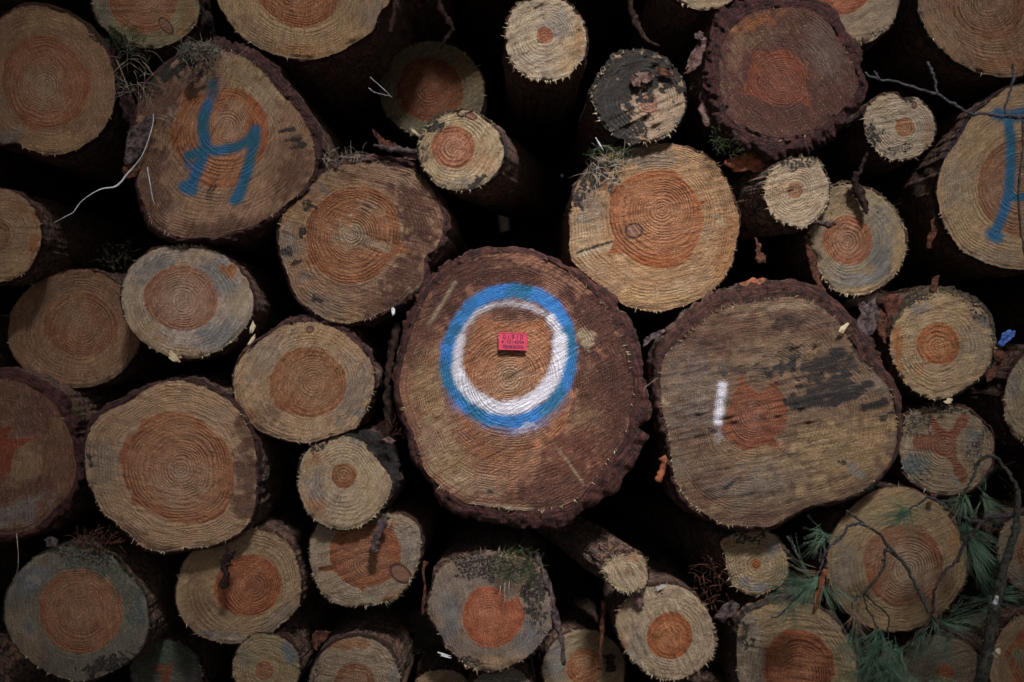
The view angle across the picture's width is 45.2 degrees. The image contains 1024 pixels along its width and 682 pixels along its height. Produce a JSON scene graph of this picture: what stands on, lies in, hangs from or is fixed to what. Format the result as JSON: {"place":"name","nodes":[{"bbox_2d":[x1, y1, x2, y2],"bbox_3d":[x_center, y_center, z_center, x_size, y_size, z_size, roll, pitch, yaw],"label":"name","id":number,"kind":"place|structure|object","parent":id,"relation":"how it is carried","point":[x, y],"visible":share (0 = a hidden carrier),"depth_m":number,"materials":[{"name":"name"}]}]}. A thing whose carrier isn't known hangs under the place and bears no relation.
{"place":"outdoors","nodes":[
{"label":"outdoors","id":0,"kind":"place"},
{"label":"log","id":1,"kind":"object","parent":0,"visible":0},
{"bbox_2d":[130,619,237,681],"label":"log","id":2,"kind":"object","parent":1,"relation":"on","point":[179,652],"visible":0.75,"depth_m":1.61,"materials":[{"name":"brown wood"}]},
{"bbox_2d":[3,520,190,681],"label":"log","id":3,"kind":"object","parent":2,"relation":"on","point":[79,614],"visible":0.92,"depth_m":1.51,"materials":[{"name":"brown wood"}]},
{"bbox_2d":[0,365,165,542],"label":"log","id":4,"kind":"object","parent":3,"relation":"on","point":[44,421],"visible":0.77,"depth_m":1.51,"materials":[{"name":"brown wood"}]},
{"bbox_2d":[7,268,237,388],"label":"log","id":5,"kind":"object","parent":4,"relation":"on","point":[71,328],"visible":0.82,"depth_m":1.58,"materials":[{"name":"brown wood"}]},
{"bbox_2d":[0,187,175,288],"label":"log","id":6,"kind":"object","parent":5,"relation":"on","point":[37,243],"visible":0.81,"depth_m":1.59,"materials":[{"name":"brown wood"}]},
{"bbox_2d":[464,154,830,256],"bbox_3d":[-0.154,-0.157,2.691,0.105,0.141,2.632,0,0,-23],"label":"log","id":7,"kind":"object","parent":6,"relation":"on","point":[789,195],"visible":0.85,"depth_m":1.50,"materials":[{"name":"brown wood"}]},
{"bbox_2d":[0,2,152,198],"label":"log","id":8,"kind":"object","parent":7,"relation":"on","point":[58,110],"visible":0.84,"depth_m":1.51,"materials":[{"name":"brown wood"}]},
{"bbox_2d":[0,0,154,71],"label":"log","id":9,"kind":"object","parent":8,"relation":"on","point":[79,9],"visible":0.02,"depth_m":1.94,"materials":[{"name":"brown wood"}]},
{"bbox_2d":[417,108,571,225],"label":"log","id":10,"kind":"object","parent":7,"relation":"on","point":[473,156],"visible":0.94,"depth_m":1.48,"materials":[{"name":"brown wood"}]},
{"bbox_2d":[373,144,417,155],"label":"bark strip","id":11,"kind":"object","parent":10,"relation":"attached to","point":[398,149],"visible":1,"depth_m":1.49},
{"bbox_2d":[378,39,500,240],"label":"log","id":12,"kind":"object","parent":10,"relation":"on","point":[422,83],"visible":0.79,"depth_m":1.72,"materials":[{"name":"brown wood"}]},
{"bbox_2d":[501,0,588,229],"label":"log","id":13,"kind":"object","parent":10,"relation":"on","point":[545,51],"visible":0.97,"depth_m":1.50,"materials":[{"name":"brown wood"}]},
{"bbox_2d":[723,154,797,172],"bbox_3d":[0.307,-0.220,1.508,0.096,0.027,0.002,0,0,0],"label":"bark flake","id":14,"kind":"object","parent":7,"relation":"on","point":[751,162],"visible":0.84,"depth_m":1.51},
{"bbox_2d":[668,0,867,172],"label":"log","id":15,"kind":"object","parent":7,"relation":"on","point":[778,80],"visible":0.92,"depth_m":1.48,"materials":[{"name":"brown wood"}]},
{"bbox_2d":[628,0,734,71],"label":"log","id":16,"kind":"object","parent":15,"relation":"on","point":[670,27],"visible":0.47,"depth_m":1.65,"materials":[{"name":"brown wood"}]},
{"bbox_2d":[557,0,645,175],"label":"log","id":17,"kind":"object","parent":16,"relation":"on","point":[610,27],"visible":0.27,"depth_m":2.18,"materials":[{"name":"brown wood"}]},
{"bbox_2d":[626,0,659,46],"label":"bark strip","id":18,"kind":"object","parent":16,"relation":"hanging from","point":[635,23],"visible":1,"depth_m":1.52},
{"bbox_2d":[698,90,713,127],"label":"bark flake","id":19,"kind":"object","parent":15,"relation":"attached to","point":[707,118],"visible":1,"depth_m":1.50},
{"bbox_2d":[707,126,753,159],"bbox_3d":[0.271,-0.243,1.496,0.070,0.050,0.030,0,0,0],"label":"moss clump","id":20,"kind":"object","parent":15,"relation":"on","point":[720,144],"visible":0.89,"depth_m":1.49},
{"bbox_2d":[820,0,899,52],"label":"log","id":21,"kind":"object","parent":15,"relation":"on","point":[868,24],"visible":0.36,"depth_m":1.51,"materials":[{"name":"brown wood"}]},
{"bbox_2d":[62,525,126,555],"bbox_3d":[-0.509,0.242,1.500,0.081,0.042,0.030,0,0,0],"label":"clump","id":22,"kind":"object","parent":3,"relation":"on","point":[101,539],"visible":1,"depth_m":1.50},
{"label":"ground","id":23,"kind":"structure","parent":0,"visible":0},
{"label":"log","id":24,"kind":"object","parent":23,"relation":"on","visible":0},
{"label":"log","id":25,"kind":"object","parent":24,"relation":"on","visible":0},
{"bbox_2d":[938,573,1023,681],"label":"log","id":26,"kind":"object","parent":25,"relation":"on","point":[1009,631],"visible":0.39,"depth_m":1.55,"materials":[{"name":"brown wood"}]},
{"bbox_2d":[937,491,1023,591],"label":"log","id":27,"kind":"object","parent":26,"relation":"on","point":[1003,532],"visible":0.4,"depth_m":1.59,"materials":[{"name":"brown wood"}]},
{"bbox_2d":[951,343,1023,446],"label":"log","id":28,"kind":"object","parent":27,"relation":"on","point":[996,403],"visible":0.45,"depth_m":1.56,"materials":[{"name":"brown wood"}]},
{"bbox_2d":[994,427,1023,517],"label":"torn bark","id":29,"kind":"object","parent":27,"relation":"on","point":[1012,463],"visible":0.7,"depth_m":1.58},
{"bbox_2d":[969,568,1023,600],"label":"log","id":30,"kind":"object","parent":25,"relation":"on","point":[1017,595],"visible":0.01,"depth_m":1.75,"materials":[{"name":"brown wood"}]},
{"bbox_2d":[975,441,1023,506],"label":"log","id":31,"kind":"object","parent":30,"relation":"on","point":[994,483],"visible":0.14,"depth_m":1.82,"materials":[{"name":"brown wood"}]},
{"bbox_2d":[938,273,1023,343],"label":"log","id":32,"kind":"object","parent":31,"relation":"on","point":[1002,299],"visible":0.22,"depth_m":1.78,"materials":[{"name":"brown wood"}]},
{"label":"log","id":33,"kind":"object","parent":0,"visible":0},
{"bbox_2d":[299,608,344,681],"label":"log","id":34,"kind":"object","parent":33,"relation":"on","point":[304,677],"visible":0.01,"depth_m":1.68,"materials":[{"name":"brown wood"}]},
{"bbox_2d":[231,588,344,681],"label":"log","id":35,"kind":"object","parent":34,"relation":"on","point":[286,652],"visible":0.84,"depth_m":1.52,"materials":[{"name":"brown wood"}]},
{"bbox_2d":[174,495,316,644],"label":"log","id":36,"kind":"object","parent":35,"relation":"on","point":[271,587],"visible":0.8,"depth_m":1.52,"materials":[{"name":"brown wood"}]},
{"bbox_2d":[83,369,311,554],"bbox_3d":[-0.416,0.153,2.698,0.228,0.225,2.422,0,0,0],"label":"log","id":37,"kind":"object","parent":36,"relation":"on","point":[175,464],"visible":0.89,"depth_m":1.49,"materials":[{"name":"brown wood"}]},
{"bbox_2d":[119,244,307,361],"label":"log","id":38,"kind":"object","parent":37,"relation":"on","point":[191,302],"visible":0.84,"depth_m":1.50,"materials":[{"name":"brown wood"}]},
{"bbox_2d":[132,36,350,268],"bbox_3d":[-0.346,-0.247,2.693,0.246,0.262,2.420,0,0,0],"label":"log","id":39,"kind":"object","parent":38,"relation":"on","point":[235,167],"visible":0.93,"depth_m":1.49,"materials":[{"name":"brown wood"}]},
{"bbox_2d":[114,74,135,128],"bbox_3d":[-0.474,-0.293,1.508,0.030,0.070,0.003,0,0,0],"label":"bark flake","id":40,"kind":"object","parent":39,"relation":"on","point":[127,104],"visible":0.9,"depth_m":1.51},
{"bbox_2d":[102,18,149,57],"bbox_3d":[-0.469,-0.367,1.485,0.068,0.052,0.036,0,0,0],"label":"moss clump","id":41,"kind":"object","parent":39,"relation":"on","point":[121,33],"visible":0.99,"depth_m":1.49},
{"bbox_2d":[109,25,141,57],"bbox_3d":[-0.472,-0.366,1.500,0.040,0.041,0.003,0,0,0],"label":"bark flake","id":42,"kind":"object","parent":41,"relation":"on","point":[136,50],"visible":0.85,"depth_m":1.50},
{"bbox_2d":[102,29,165,119],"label":"dry grass","id":43,"kind":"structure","parent":39,"relation":"on","point":[134,71],"depth_m":1.48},
{"bbox_2d":[123,114,155,165],"bbox_3d":[-0.450,-0.242,1.484,0.040,0.064,0.003,0,0,0],"label":"bark flake","id":44,"kind":"object","parent":39,"relation":"attached to","point":[137,137],"visible":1,"depth_m":1.48,"materials":[{"name":"wood"}]},
{"bbox_2d":[90,0,242,70],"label":"log","id":45,"kind":"object","parent":39,"relation":"on","point":[164,23],"visible":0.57,"depth_m":1.52,"materials":[{"name":"brown wood"}]},
{"bbox_2d":[173,38,223,69],"bbox_3d":[-0.379,-0.344,1.471,0.071,0.049,0.051,0,0,0],"label":"moss clump","id":46,"kind":"object","parent":39,"relation":"on","point":[193,56],"visible":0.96,"depth_m":1.48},
{"bbox_2d":[216,0,416,161],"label":"log","id":47,"kind":"object","parent":39,"relation":"on","point":[331,57],"visible":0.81,"depth_m":1.53,"materials":[{"name":"brown wood"}]},
{"bbox_2d":[404,0,459,47],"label":"log","id":48,"kind":"object","parent":47,"relation":"on","point":[427,19],"visible":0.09,"depth_m":1.80,"materials":[{"name":"brown wood"}]},
{"bbox_2d":[451,0,521,131],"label":"log","id":49,"kind":"object","parent":48,"relation":"on","point":[479,26],"visible":0.34,"depth_m":2.13,"materials":[{"name":"brown wood"}]},
{"bbox_2d":[436,0,454,48],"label":"bark strip","id":50,"kind":"object","parent":47,"relation":"hanging from","point":[441,11],"visible":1,"depth_m":1.54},
{"bbox_2d":[218,547,235,588],"bbox_3d":[-0.346,0.275,1.490,0.021,0.051,0.010,0,0,0],"label":"bark strip","id":51,"kind":"object","parent":37,"relation":"hanging from","point":[225,563],"visible":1,"depth_m":1.49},
{"bbox_2d":[307,507,445,681],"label":"log","id":52,"kind":"object","parent":34,"relation":"on","point":[372,644],"visible":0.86,"depth_m":1.53,"materials":[{"name":"brown wood"}]},
{"bbox_2d":[311,630,330,651],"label":"bark flake","id":53,"kind":"object","parent":52,"relation":"on","point":[319,638],"visible":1,"depth_m":1.51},
{"bbox_2d":[307,469,444,609],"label":"log","id":54,"kind":"object","parent":52,"relation":"on","point":[349,569],"visible":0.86,"depth_m":1.52,"materials":[{"name":"brown wood"}]},
{"bbox_2d":[296,407,417,530],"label":"log","id":55,"kind":"object","parent":54,"relation":"on","point":[359,477],"visible":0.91,"depth_m":1.50,"materials":[{"name":"brown wood"}]},
{"bbox_2d":[232,313,402,444],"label":"log","id":56,"kind":"object","parent":55,"relation":"on","point":[307,378],"visible":0.91,"depth_m":1.50,"materials":[{"name":"brown wood"}]},
{"bbox_2d":[276,153,467,332],"bbox_3d":[-0.182,-0.124,2.702,0.224,0.221,2.421,0,0,0],"label":"log","id":57,"kind":"object","parent":56,"relation":"on","point":[369,244],"visible":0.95,"depth_m":1.50,"materials":[{"name":"brown wood"}]},
{"bbox_2d":[322,142,378,173],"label":"dry grass","id":58,"kind":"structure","parent":57,"relation":"on","point":[346,156],"depth_m":1.48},
{"bbox_2d":[369,514,390,552],"bbox_3d":[-0.162,0.235,1.501,0.026,0.047,0.010,0,0,0],"label":"bark strip","id":59,"kind":"object","parent":55,"relation":"hanging from","point":[382,523],"visible":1,"depth_m":1.50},
{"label":"log","id":60,"kind":"object","parent":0,"visible":0},
{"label":"log","id":61,"kind":"object","parent":60,"relation":"on","visible":0},
{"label":"log","id":62,"kind":"object","parent":61,"relation":"on","visible":0},
{"bbox_2d":[640,657,728,681],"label":"log","id":63,"kind":"object","parent":62,"relation":"on","point":[712,671],"visible":0.04,"depth_m":1.64,"materials":[{"name":"brown wood"}]},
{"bbox_2d":[580,504,717,681],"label":"log","id":64,"kind":"object","parent":63,"relation":"on","point":[668,633],"visible":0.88,"depth_m":1.50,"materials":[{"name":"brown wood"}]},
{"bbox_2d":[533,514,649,594],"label":"log","id":65,"kind":"object","parent":64,"relation":"on","point":[609,558],"visible":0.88,"depth_m":1.52,"materials":[{"name":"brown wood"}]},
{"bbox_2d":[598,600,606,669],"bbox_3d":[0.112,0.365,1.525,0.012,0.087,0.004,0,0,0],"label":"bark strip","id":66,"kind":"object","parent":64,"relation":"hanging from","point":[603,613],"visible":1,"depth_m":1.52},
{"bbox_2d":[713,600,739,622],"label":"bark flake","id":67,"kind":"object","parent":64,"relation":"attached to","point":[726,610],"visible":1,"depth_m":1.50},
{"bbox_2d":[630,462,859,681],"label":"log","id":68,"kind":"object","parent":63,"relation":"on","point":[748,649],"visible":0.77,"depth_m":1.50,"materials":[{"name":"brown wood"}]},
{"bbox_2d":[599,471,789,596],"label":"log","id":69,"kind":"object","parent":68,"relation":"on","point":[654,512],"visible":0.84,"depth_m":1.62,"materials":[{"name":"brown wood"}]},
{"bbox_2d":[391,246,651,529],"bbox_3d":[0.012,0.057,2.682,0.324,0.351,2.421,0,0,0],"label":"log","id":70,"kind":"object","parent":69,"relation":"on","point":[543,430],"visible":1,"depth_m":1.48,"materials":[{"name":"brown wood"}]},
{"bbox_2d":[382,384,397,427],"bbox_3d":[-0.149,0.080,1.509,0.020,0.056,0.004,0,0,0],"label":"bark flake","id":71,"kind":"object","parent":70,"relation":"attached to","point":[388,408],"visible":0.99,"depth_m":1.51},
{"bbox_2d":[383,321,400,386],"bbox_3d":[-0.149,0.016,1.522,0.022,0.082,0.012,0,0,0],"label":"bark strip","id":72,"kind":"object","parent":70,"relation":"attached to","point":[392,342],"visible":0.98,"depth_m":1.52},
{"bbox_2d":[498,332,526,349],"bbox_3d":[0.001,0.001,1.469,0.034,0.021,0.003,1,0,0],"label":"number tag","id":73,"kind":"object","parent":70,"relation":"attached to","point":[512,341],"visible":1,"depth_m":1.47,"materials":[{"name":"red plastic"}]},
{"bbox_2d":[687,552,738,618],"bbox_3d":[0.244,0.304,1.532,0.070,0.091,0.055,0,0,0],"label":"torn bark","id":74,"kind":"object","parent":69,"relation":"attached to","point":[705,579],"visible":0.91,"depth_m":1.52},
{"bbox_2d":[631,278,901,532],"bbox_3d":[0.322,0.079,2.686,0.311,0.314,2.422,0,0,0],"label":"log","id":75,"kind":"object","parent":69,"relation":"on","point":[775,404],"visible":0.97,"depth_m":1.48,"materials":[{"name":"brown wood"}]},
{"bbox_2d":[554,142,740,318],"bbox_3d":[0.177,-0.141,2.721,0.221,0.219,2.420,0,0,0],"label":"log","id":76,"kind":"object","parent":75,"relation":"on","point":[662,237],"visible":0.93,"depth_m":1.52,"materials":[{"name":"brown wood"}]},
{"bbox_2d":[569,145,634,207],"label":"dry grass","id":77,"kind":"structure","parent":76,"relation":"on","point":[596,177],"depth_m":1.50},
{"bbox_2d":[586,143,633,164],"bbox_3d":[0.117,-0.227,1.504,0.064,0.031,0.030,0,0,0],"label":"moss clump","id":78,"kind":"object","parent":76,"relation":"on","point":[599,150],"visible":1,"depth_m":1.50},
{"bbox_2d":[563,48,686,189],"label":"log","id":79,"kind":"object","parent":76,"relation":"on","point":[619,109],"visible":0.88,"depth_m":1.50,"materials":[{"name":"grey wood"}]},
{"bbox_2d":[630,71,653,87],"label":"bark flake","id":80,"kind":"object","parent":79,"relation":"on","point":[638,78],"visible":1,"depth_m":1.49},
{"bbox_2d":[683,37,706,73],"bbox_3d":[0.225,-0.351,1.508,0.029,0.047,0.003,0,0,0],"label":"bark flake","id":81,"kind":"object","parent":79,"relation":"on","point":[695,58],"visible":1,"depth_m":1.51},
{"bbox_2d":[655,454,667,482],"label":"bark strip","id":82,"kind":"object","parent":75,"relation":"hanging from","point":[661,470],"visible":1,"depth_m":1.49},
{"bbox_2d":[717,180,907,301],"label":"log","id":83,"kind":"object","parent":75,"relation":"on","point":[858,251],"visible":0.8,"depth_m":1.52,"materials":[{"name":"brown wood"}]},
{"bbox_2d":[850,171,868,213],"bbox_3d":[0.426,-0.181,1.504,0.023,0.052,0.009,0,0,0],"label":"bark strip","id":84,"kind":"object","parent":83,"relation":"attached to","point":[858,191],"visible":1,"depth_m":1.50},
{"bbox_2d":[810,91,936,184],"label":"log","id":85,"kind":"object","parent":83,"relation":"on","point":[894,130],"visible":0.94,"depth_m":1.51,"materials":[{"name":"brown wood"}]},
{"bbox_2d":[803,234,847,312],"bbox_3d":[0.407,-0.042,1.504,0.098,0.180,0.010,0,0,13],"label":"bark strip","id":86,"kind":"object","parent":75,"relation":"on","point":[813,266],"visible":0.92,"depth_m":1.51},
{"bbox_2d":[857,298,879,335],"bbox_3d":[0.436,-0.026,1.509,0.031,0.054,0.003,0,0,0],"label":"bark flake","id":87,"kind":"object","parent":75,"relation":"on","point":[868,321],"visible":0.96,"depth_m":1.51,"materials":[{"name":"wood"}]},
{"bbox_2d":[762,454,1023,681],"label":"pine branch","id":88,"kind":"object","parent":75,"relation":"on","point":[989,651],"visible":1,"depth_m":1.41,"materials":[{"name":"green plant"}]},
{"bbox_2d":[770,477,968,633],"bbox_3d":[0.476,0.268,2.717,0.188,0.195,2.420,0,0,0],"label":"log","id":89,"kind":"object","parent":68,"relation":"on","point":[853,565],"visible":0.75,"depth_m":1.51,"materials":[{"name":"brown wood"}]},
{"bbox_2d":[813,569,826,613],"bbox_3d":[0.355,0.289,1.417,0.020,0.056,0.008,0,0,45],"label":"bark strip","id":90,"kind":"object","parent":89,"relation":"attached to","point":[823,576],"visible":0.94,"depth_m":1.42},
{"bbox_2d":[884,398,994,498],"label":"log","id":91,"kind":"object","parent":89,"relation":"on","point":[944,448],"visible":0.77,"depth_m":1.52,"materials":[{"name":"brown wood"}]},
{"bbox_2d":[838,285,996,400],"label":"log","id":92,"kind":"object","parent":91,"relation":"on","point":[941,343],"visible":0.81,"depth_m":1.50,"materials":[{"name":"brown wood"}]},
{"bbox_2d":[877,293,902,343],"bbox_3d":[0.466,-0.027,1.512,0.032,0.063,0.003,0,0,0],"label":"bark flake","id":93,"kind":"object","parent":92,"relation":"attached to","point":[889,305],"visible":1,"depth_m":1.51,"materials":[{"name":"wood"}]},
{"bbox_2d":[860,83,1023,290],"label":"log","id":94,"kind":"object","parent":92,"relation":"on","point":[958,180],"visible":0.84,"depth_m":1.50,"materials":[{"name":"brown wood"}]},
{"bbox_2d":[860,0,1023,121],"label":"log","id":95,"kind":"object","parent":94,"relation":"on","point":[971,51],"visible":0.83,"depth_m":1.52,"materials":[{"name":"brown wood"}]},
{"bbox_2d":[864,61,1023,255],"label":"bare branch","id":96,"kind":"object","parent":94,"relation":"on","point":[1005,115],"visible":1,"depth_m":1.37,"materials":[{"name":"brown plant"}]},
{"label":"log","id":97,"kind":"object","parent":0,"visible":0},
{"bbox_2d":[89,663,130,681],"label":"log","id":98,"kind":"object","parent":97,"relation":"on","point":[122,674],"visible":0.02,"depth_m":2.00,"materials":[{"name":"brown wood"}]},
{"bbox_2d":[0,609,65,681],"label":"log","id":99,"kind":"object","parent":98,"relation":"on","point":[15,666],"visible":0.15,"depth_m":1.65,"materials":[{"name":"brown wood"}]},
{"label":"log","id":100,"kind":"object","parent":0,"visible":0},
{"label":"log","id":101,"kind":"object","parent":100,"relation":"on","visible":0},
{"bbox_2d":[0,512,109,598],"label":"log","id":102,"kind":"object","parent":101,"relation":"on","point":[34,546],"visible":0.1,"depth_m":1.88,"materials":[{"name":"brown wood"}]},
{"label":"log","id":103,"kind":"object","parent":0,"visible":0},
{"bbox_2d":[859,663,882,681],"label":"log","id":104,"kind":"object","parent":103,"relation":"on","point":[868,675],"visible":0.01,"depth_m":1.70,"materials":[{"name":"brown wood"}]},
{"bbox_2d":[789,570,977,681],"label":"log","id":105,"kind":"object","parent":104,"relation":"on","point":[966,660],"visible":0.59,"depth_m":1.56,"materials":[{"name":"brown wood"}]},
{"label":"log","id":106,"kind":"object","parent":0,"visible":0},
{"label":"log","id":107,"kind":"object","parent":106,"relation":"on","visible":0},
{"bbox_2d":[414,643,469,681],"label":"log","id":108,"kind":"object","parent":107,"relation":"on","point":[433,665],"visible":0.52,"depth_m":1.60,"materials":[{"name":"brown wood"}]},
{"bbox_2d":[404,508,452,656],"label":"log","id":109,"kind":"object","parent":108,"relation":"on","point":[425,633],"visible":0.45,"depth_m":1.77,"materials":[{"name":"brown wood"}]},
{"bbox_2d":[469,655,535,681],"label":"log","id":110,"kind":"object","parent":107,"relation":"on","point":[524,671],"visible":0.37,"depth_m":1.55,"materials":[{"name":"brown wood"}]},
{"bbox_2d":[424,514,555,674],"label":"log","id":111,"kind":"object","parent":110,"relation":"on","point":[477,626],"visible":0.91,"depth_m":1.51,"materials":[{"name":"brown wood"}]},
{"bbox_2d":[488,542,548,589],"bbox_3d":[0.008,0.275,1.498,0.077,0.061,0.030,0,0,0],"label":"moss clump","id":112,"kind":"object","parent":111,"relation":"on","point":[519,552],"visible":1,"depth_m":1.50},
{"bbox_2d":[535,551,565,665],"bbox_3d":[0.048,0.330,1.517,0.040,0.139,0.009,0,0,17],"label":"bark strip","id":113,"kind":"object","parent":111,"relation":"attached to","point":[555,613],"visible":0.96,"depth_m":1.51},
{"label":"log","id":114,"kind":"object","parent":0,"visible":0},
{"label":"log","id":115,"kind":"object","parent":114,"relation":"on","visible":0},
{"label":"log","id":116,"kind":"object","parent":115,"relation":"on","visible":0},
{"bbox_2d":[0,146,147,229],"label":"log","id":117,"kind":"object","parent":116,"relation":"on","point":[25,174],"visible":0.16,"depth_m":2.06,"materials":[{"name":"brown wood"}]},
{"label":"log","id":118,"kind":"object","parent":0,"visible":0},
{"bbox_2d":[537,538,627,681],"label":"log","id":119,"kind":"object","parent":118,"relation":"on","point":[577,593],"visible":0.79,"depth_m":1.60,"materials":[{"name":"brown wood"}]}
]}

